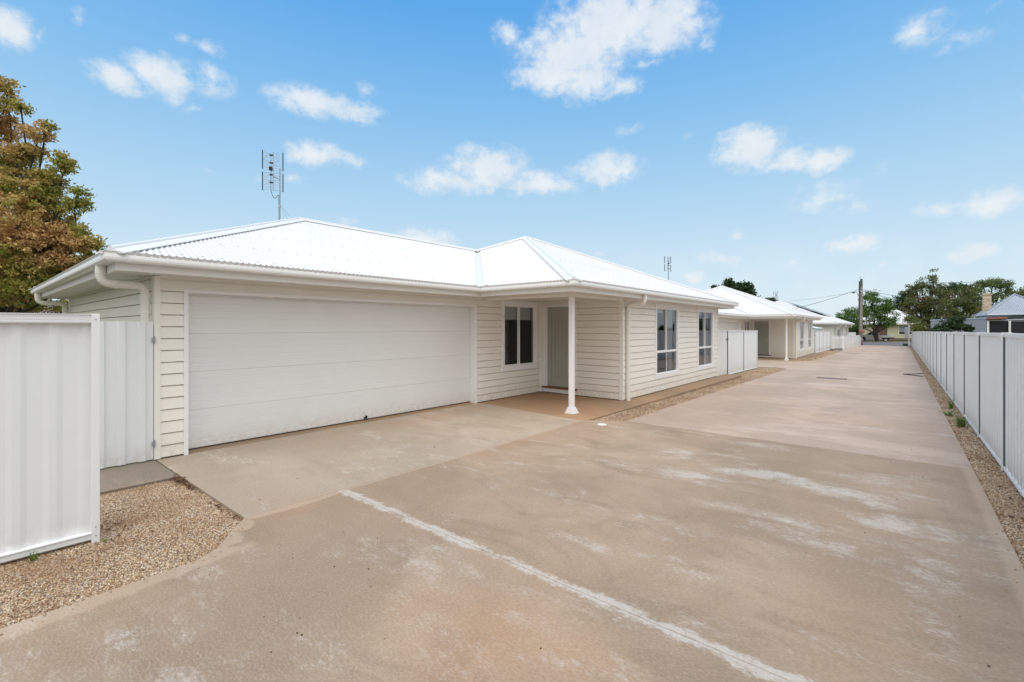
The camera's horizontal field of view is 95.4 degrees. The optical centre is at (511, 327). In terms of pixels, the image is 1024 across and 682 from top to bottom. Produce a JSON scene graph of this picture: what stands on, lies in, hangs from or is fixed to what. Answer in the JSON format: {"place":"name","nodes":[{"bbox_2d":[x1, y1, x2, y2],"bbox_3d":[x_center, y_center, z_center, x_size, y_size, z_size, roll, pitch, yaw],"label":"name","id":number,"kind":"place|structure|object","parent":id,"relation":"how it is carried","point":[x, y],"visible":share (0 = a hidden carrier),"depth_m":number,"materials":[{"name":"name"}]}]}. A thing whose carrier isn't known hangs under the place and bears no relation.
{"place":"outdoors","nodes":[
{"label":"outdoors","id":0,"kind":"place"},
{"bbox_2d":[34,307,68,313],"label":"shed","id":1,"kind":"structure","parent":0,"point":[50,311],"depth_m":17.76,"materials":[{"name":"metal"}]},
{"bbox_2d":[100,460,177,494],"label":"path","id":2,"kind":"structure","parent":0,"point":[123,477],"depth_m":5.38,"materials":[{"name":"concrete"}]},
{"bbox_2d":[156,403,579,518],"bbox_3d":[-1.592,1.780,7.441,2.901,0.120,6.024,0,0,40],"label":"apron","id":3,"kind":"object","parent":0,"point":[241,480],"visible":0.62,"depth_m":6.31,"materials":[{"name":"concrete"}]},
{"bbox_2d":[0,490,789,681],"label":"driveway","id":4,"kind":"structure","parent":0,"point":[430,605],"depth_m":2.71,"materials":[{"name":"concrete"}]},
{"bbox_2d":[103,340,911,468],"bbox_3d":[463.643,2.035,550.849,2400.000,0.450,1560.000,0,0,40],"label":"ground","id":5,"kind":"structure","parent":0,"point":[734,373],"depth_m":41.86,"materials":[{"name":"beige concrete"}]},
{"bbox_2d":[0,75,107,313],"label":"autumn tree","id":6,"kind":"object","parent":5,"relation":"on","point":[40,242],"visible":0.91,"depth_m":14.75,"materials":[{"name":"green plant"}]},
{"bbox_2d":[0,478,242,628],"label":"gravel","id":7,"kind":"structure","parent":5,"relation":"on","point":[173,523],"depth_m":3.63,"materials":[{"name":"beige gravel"}]},
{"bbox_2d":[27,551,37,560],"bbox_3d":[-3.584,1.698,3.482,0.174,0.083,0.114,0,0,23],"label":"grass tuft","id":8,"kind":"object","parent":7,"relation":"on","point":[32,558],"visible":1,"depth_m":3.48,"materials":[{"name":"green plant"}]},
{"bbox_2d":[0,313,99,562],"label":"fence","id":9,"kind":"object","parent":7,"relation":"on","point":[49,431],"visible":0.88,"depth_m":3.62,"materials":[{"name":"white metal"}]},
{"bbox_2d":[188,402,473,453],"bbox_3d":[-2.748,1.761,8.547,0.288,0.118,5.580,0,0,40],"label":"garage threshold","id":10,"kind":"object","parent":5,"relation":"on","point":[296,433],"visible":0.29,"depth_m":7.76,"materials":[{"name":"beige concrete"}]},
{"bbox_2d":[28,217,738,461],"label":"house","id":11,"kind":"structure","parent":5,"relation":"on","point":[276,327],"depth_m":8.79,"materials":[{"name":"painted weatherboard"},{"name":"white corrugated metal"},{"name":"glass"}]},
{"bbox_2d":[100,321,155,468],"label":"gate","id":12,"kind":"structure","parent":11,"relation":"attached to","point":[126,392],"depth_m":5.81,"materials":[{"name":"white metal"}]},
{"bbox_2d":[262,150,291,219],"bbox_3d":[-5.379,-3.162,10.776,0.789,1.690,0.558,0,0,-43],"label":"tv antenna","id":13,"kind":"object","parent":11,"relation":"attached to","point":[270,167],"visible":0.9,"depth_m":10.62,"materials":[{"name":"metal"}]},
{"bbox_2d":[188,294,469,449],"bbox_3d":[-2.736,0.615,8.540,0.075,2.174,5.529,0,0,40],"label":"garage door","id":14,"kind":"structure","parent":11,"relation":"in","point":[259,367],"depth_m":7.81,"materials":[{"name":"white metal"}]},
{"bbox_2d":[478,299,536,371],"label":"window","id":15,"kind":"structure","parent":11,"relation":"in","point":[519,319],"depth_m":12.26,"materials":[{"name":"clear glass"}]},
{"bbox_2d":[548,307,568,387],"bbox_3d":[1.267,0.505,12.135,0.812,2.074,0.040,0,0,40],"label":"front door","id":16,"kind":"structure","parent":11,"relation":"in","point":[558,317],"depth_m":12.16,"materials":[{"name":"grey wood"}]},
{"bbox_2d":[623,302,678,379],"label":"window","id":17,"kind":"structure","parent":11,"relation":"in","point":[666,356],"depth_m":13.55,"materials":[{"name":"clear glass"}]},
{"bbox_2d":[687,306,713,370],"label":"window","id":18,"kind":"structure","parent":11,"relation":"in","point":[706,365],"depth_m":15.89,"materials":[{"name":"white glass"}]},
{"bbox_2d":[718,330,727,375],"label":"gate","id":19,"kind":"structure","parent":11,"relation":"attached to","point":[722,351],"depth_m":17.06,"materials":[{"name":"white metal"}]},
{"bbox_2d":[478,374,741,420],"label":"porch slab","id":20,"kind":"structure","parent":5,"relation":"on","point":[557,404],"depth_m":10.83,"materials":[{"name":"red concrete"}]},
{"bbox_2d":[595,367,784,420],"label":"gravel","id":21,"kind":"structure","parent":5,"relation":"on","point":[752,374],"depth_m":11.91,"materials":[{"name":"beige gravel"}]},
{"bbox_2d":[721,277,757,295],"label":"dark tree","id":22,"kind":"object","parent":5,"relation":"on","point":[745,287],"visible":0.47,"depth_m":47.52,"materials":[{"name":"green plant"}]},
{"bbox_2d":[727,330,757,373],"bbox_3d":[9.544,0.993,19.226,0.090,1.777,4.576,0,0,40],"label":"fence","id":23,"kind":"object","parent":5,"relation":"on","point":[742,350],"visible":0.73,"depth_m":19.02,"materials":[{"name":"white metal"}]},
{"bbox_2d":[705,286,822,360],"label":"house","id":24,"kind":"structure","parent":5,"relation":"on","point":[785,332],"depth_m":28.64,"materials":[{"name":"painted weatherboard"},{"name":"white corrugated metal"},{"name":"glass"}]},
{"bbox_2d":[664,256,670,279],"bbox_3d":[9.358,-3.400,27.918,0.789,1.690,0.558,0,0,-36],"label":"tv antenna","id":25,"kind":"object","parent":24,"relation":"on","point":[668,261],"visible":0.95,"depth_m":27.68,"materials":[{"name":"grey metal"}]},
{"bbox_2d":[718,321,736,329],"bbox_3d":[11.648,0.757,25.647,0.008,2.162,5.529,0,0,40],"label":"garage door","id":26,"kind":"structure","parent":24,"relation":"in","point":[721,325],"depth_m":26.21,"materials":[{"name":"white metal"}]},
{"bbox_2d":[744,319,749,329],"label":"window","id":27,"kind":"structure","parent":24,"relation":"in","point":[746,322],"depth_m":29.22,"materials":[{"name":"grey glass"}]},
{"bbox_2d":[754,321,768,354],"bbox_3d":[15.640,0.653,29.212,0.812,2.074,0.099,0,0,40],"label":"front door","id":28,"kind":"structure","parent":24,"relation":"in","point":[762,327],"depth_m":29.14,"materials":[{"name":"grey metal"}]},
{"bbox_2d":[760,319,803,354],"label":"window","id":29,"kind":"structure","parent":24,"relation":"in","point":[801,344],"depth_m":30.17,"materials":[{"name":"white glass"}]},
{"bbox_2d":[807,320,811,349],"bbox_3d":[20.807,0.515,32.606,0.104,2.015,1.630,0,0,40],"label":"window","id":30,"kind":"structure","parent":24,"relation":"in","point":[809,329],"depth_m":32.73,"materials":[{"name":"white glass"}]},
{"bbox_2d":[813,331,814,352],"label":"gate","id":31,"kind":"structure","parent":24,"relation":"attached to","point":[813,341],"depth_m":34.32,"materials":[{"name":"white metal"}]},
{"bbox_2d":[758,295,777,301],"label":"dark tree","id":32,"kind":"object","parent":5,"relation":"on","point":[771,299],"visible":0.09,"depth_m":61.62,"materials":[{"name":"green plant"}]},
{"bbox_2d":[758,353,822,360],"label":"porch slab","id":33,"kind":"structure","parent":5,"relation":"on","point":[797,359],"depth_m":28.09,"materials":[{"name":"beige concrete"}]},
{"bbox_2d":[775,300,854,348],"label":"house","id":34,"kind":"structure","parent":5,"relation":"on","point":[835,326],"depth_m":47.02,"materials":[{"name":"white metal"}]},
{"bbox_2d":[815,331,830,352],"bbox_3d":[25.478,1.141,38.158,0.090,1.807,9.386,0,0,40],"label":"fence","id":35,"kind":"object","parent":5,"relation":"on","point":[822,340],"visible":0.91,"depth_m":37.80,"materials":[{"name":"white metal"}]},
{"bbox_2d":[863,310,925,339],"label":"house","id":36,"kind":"structure","parent":5,"relation":"on","point":[897,332],"depth_m":79.75,"materials":[{"name":"concrete"}]},
{"bbox_2d":[875,326,886,334],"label":"window","id":37,"kind":"structure","parent":36,"relation":"in","point":[884,332],"depth_m":80.63,"materials":[{"name":"glass"}]},
{"bbox_2d":[898,325,912,334],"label":"window","id":38,"kind":"structure","parent":36,"relation":"in","point":[899,333],"depth_m":78.91,"materials":[{"name":"grey glass"}]},
{"bbox_2d":[888,290,918,315],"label":"dark tree","id":39,"kind":"object","parent":5,"relation":"on","point":[902,294],"visible":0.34,"depth_m":99.79,"materials":[{"name":"green plant"}]},
{"bbox_2d":[910,322,928,331],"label":"shrub","id":40,"kind":"object","parent":5,"relation":"on","point":[915,327],"visible":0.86,"depth_m":47.89,"materials":[{"name":"green plant"}]},
{"bbox_2d":[909,346,935,379],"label":"gravel","id":41,"kind":"structure","parent":5,"relation":"on","point":[927,373],"depth_m":22.00,"materials":[{"name":"beige gravel"}]},
{"bbox_2d":[101,363,1023,539],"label":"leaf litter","id":42,"kind":"object","parent":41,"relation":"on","point":[176,479],"visible":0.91,"depth_m":5.12,"materials":[{"name":"brown plant"}]},
{"bbox_2d":[896,268,960,331],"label":"mixed tree","id":43,"kind":"object","parent":5,"relation":"on","point":[925,306],"visible":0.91,"depth_m":51.61,"materials":[{"name":"green plant"}]},
{"bbox_2d":[926,315,967,331],"bbox_3d":[25.284,0.724,27.009,1.998,2.898,1.327,0,0,3],"label":"shrub","id":44,"kind":"object","parent":5,"relation":"on","point":[950,324],"visible":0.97,"depth_m":26.80,"materials":[{"name":"green plant"}]},
{"bbox_2d":[928,281,973,309],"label":"dark tree","id":45,"kind":"object","parent":5,"relation":"on","point":[953,286],"visible":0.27,"depth_m":94.46,"materials":[{"name":"green plant"}]},
{"bbox_2d":[926,379,1007,476],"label":"gravel","id":46,"kind":"structure","parent":5,"relation":"on","point":[973,448],"depth_m":7.19,"materials":[{"name":"beige gravel"}]},
{"bbox_2d":[940,409,955,415],"bbox_3d":[8.803,1.715,9.423,0.386,0.130,0.445,0,0,-32],"label":"weed","id":47,"kind":"object","parent":46,"relation":"on","point":[947,414],"visible":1,"depth_m":9.42,"materials":[{"name":"green plant"}]},
{"bbox_2d":[945,399,955,408],"bbox_3d":[9.681,1.658,10.281,0.209,0.265,0.162,0,0,40],"label":"weed","id":48,"kind":"object","parent":46,"relation":"on","point":[951,405],"visible":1,"depth_m":10.27,"materials":[{"name":"green plant"}]},
{"bbox_2d":[954,416,968,427],"bbox_3d":[7.997,1.659,8.296,0.277,0.242,0.278,0,0,40],"label":"weed","id":49,"kind":"object","parent":46,"relation":"on","point":[960,422],"visible":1,"depth_m":8.28,"materials":[{"name":"green plant"}]},
{"bbox_2d":[912,331,1023,497],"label":"fence","id":50,"kind":"object","parent":5,"relation":"on","point":[979,376],"visible":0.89,"depth_m":6.77,"materials":[{"name":"white metal"}]},
{"bbox_2d":[960,323,975,331],"bbox_3d":[21.547,0.978,22.010,0.575,2.396,0.500,0,0,21],"label":"shrub","id":51,"kind":"object","parent":5,"relation":"on","point":[967,328],"visible":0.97,"depth_m":21.92,"materials":[{"name":"green plant"}]},
{"bbox_2d":[930,317,1023,333],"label":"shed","id":52,"kind":"structure","parent":5,"relation":"on","point":[985,325],"depth_m":30.00,"materials":[{"name":"grey metal"}]},
{"bbox_2d":[969,276,1015,304],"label":"gum tree","id":53,"kind":"object","parent":5,"relation":"on","point":[1006,285],"visible":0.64,"depth_m":109.18,"materials":[{"name":"green plant"}]},
{"bbox_2d":[975,473,1023,567],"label":"gravel","id":54,"kind":"structure","parent":5,"relation":"on","point":[1004,505],"depth_m":4.59,"materials":[{"name":"beige gravel"}]},
{"bbox_2d":[1008,286,1023,295],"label":"dark tree","id":55,"kind":"object","parent":5,"relation":"on","point":[1020,292],"visible":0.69,"depth_m":89.74,"materials":[{"name":"green plant"}]},
{"bbox_2d":[0,384,1017,635],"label":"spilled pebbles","id":56,"kind":"object","parent":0,"point":[244,524],"visible":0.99,"depth_m":3.32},
{"bbox_2d":[0,0,1023,319],"label":"sky","id":57,"kind":"structure","parent":0,"point":[800,150],"materials":[{"name":"blue"}]},
{"bbox_2d":[209,395,989,666],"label":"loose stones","id":58,"kind":"object","parent":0,"point":[541,647],"visible":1,"depth_m":3.33,"materials":[{"name":"brown stone"}]},
{"bbox_2d":[342,420,1023,681],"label":"driveway","id":59,"kind":"structure","parent":0,"point":[708,539],"depth_m":3.78,"materials":[{"name":"concrete"}]},
{"bbox_2d":[758,360,794,367],"bbox_3d":[12.800,1.905,24.540,2.901,0.156,6.024,0,0,40],"label":"apron","id":60,"kind":"object","parent":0,"point":[769,363],"visible":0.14,"depth_m":23.89,"materials":[{"name":"concrete"}]},
{"bbox_2d":[627,380,972,468],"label":"driveway","id":61,"kind":"structure","parent":0,"point":[887,422],"depth_m":8.85,"materials":[{"name":"concrete"}]},
{"bbox_2d":[800,351,840,360],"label":"gravel","id":62,"kind":"structure","parent":0,"point":[826,353],"depth_m":31.76,"materials":[{"name":"beige gravel"}]},
{"bbox_2d":[754,369,931,390],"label":"driveway","id":63,"kind":"structure","parent":0,"point":[906,382],"depth_m":16.09,"materials":[{"name":"concrete"}]},
{"bbox_2d":[817,377,846,379],"bbox_3d":[11.234,1.790,16.359,0.880,0.016,0.320,0,0,40],"label":"drain grate","id":64,"kind":"object","parent":63,"relation":"on","point":[832,378],"visible":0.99,"depth_m":16.33,"materials":[{"name":"metal"}]},
{"bbox_2d":[774,361,923,375],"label":"driveway","id":65,"kind":"structure","parent":0,"point":[860,368],"depth_m":21.18,"materials":[{"name":"concrete"}]},
{"bbox_2d":[807,354,918,365],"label":"driveway","id":66,"kind":"structure","parent":0,"point":[881,360],"depth_m":26.59,"materials":[{"name":"concrete"}]},
{"bbox_2d":[835,350,913,356],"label":"driveway","id":67,"kind":"structure","parent":0,"point":[877,353],"depth_m":34.76,"materials":[{"name":"concrete"}]},
{"bbox_2d":[845,347,911,351],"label":"driveway","id":68,"kind":"structure","parent":0,"point":[882,349],"depth_m":42.75,"materials":[{"name":"concrete"}]},
{"bbox_2d":[857,345,908,347],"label":"driveway","id":69,"kind":"structure","parent":0,"point":[876,346],"depth_m":51.87,"materials":[{"name":"concrete"}]},
{"bbox_2d":[843,335,860,349],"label":"fence","id":70,"kind":"object","parent":69,"relation":"on","point":[850,341],"visible":0.91,"depth_m":47.32,"materials":[{"name":"white metal"}]},
{"bbox_2d":[835,336,842,348],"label":"picket gate","id":71,"kind":"structure","parent":70,"relation":"attached to","point":[836,342],"depth_m":41.80,"materials":[{"name":"white metal"}]},
{"bbox_2d":[863,342,911,345],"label":"road","id":72,"kind":"structure","parent":0,"point":[885,343],"depth_m":63.99,"materials":[{"name":"grey asphalt"}]},
{"bbox_2d":[849,328,863,334],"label":"hedge","id":73,"kind":"object","parent":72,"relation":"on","point":[853,330],"visible":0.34,"depth_m":72.63,"materials":[{"name":"green plant"}]},
{"bbox_2d":[852,279,862,344],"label":"utility pole","id":74,"kind":"object","parent":72,"relation":"on","point":[860,317],"visible":0.88,"depth_m":57.42,"materials":[{"name":"wood"}]},
{"bbox_2d":[905,325,909,345],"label":"meter cabinet","id":75,"kind":"object","parent":72,"relation":"on","point":[907,332],"visible":1,"depth_m":56.42,"materials":[{"name":"white metal"}]},
{"bbox_2d":[936,284,987,317],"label":"mixed tree","id":76,"kind":"object","parent":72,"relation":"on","point":[969,302],"visible":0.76,"depth_m":53.38,"materials":[{"name":"green plant"}]},
{"bbox_2d":[946,281,1004,282],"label":"power line","id":77,"kind":"object","parent":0,"point":[964,282],"visible":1,"depth_m":47.27,"materials":[{"name":"black rubber"}]},
{"bbox_2d":[973,293,1023,321],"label":"roof","id":78,"kind":"structure","parent":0,"point":[1011,306],"depth_m":36.59,"materials":[{"name":"grey metal"}]},
{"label":"verge","id":79,"kind":"structure","parent":0,"visible":0},
{"bbox_2d":[835,308,869,329],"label":"street tree","id":80,"kind":"object","parent":79,"relation":"on","point":[838,315],"visible":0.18,"depth_m":75.55,"materials":[{"name":"green plant"}]},
{"bbox_2d":[840,289,901,340],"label":"street tree","id":81,"kind":"object","parent":79,"relation":"on","point":[880,311],"visible":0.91,"depth_m":70.80,"materials":[{"name":"green plant"}]},
{"bbox_2d":[863,332,894,340],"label":"ute","id":82,"kind":"object","parent":79,"relation":"on","point":[869,335],"visible":0.59,"depth_m":72.18,"materials":[{"name":"white paint"}]}
]}

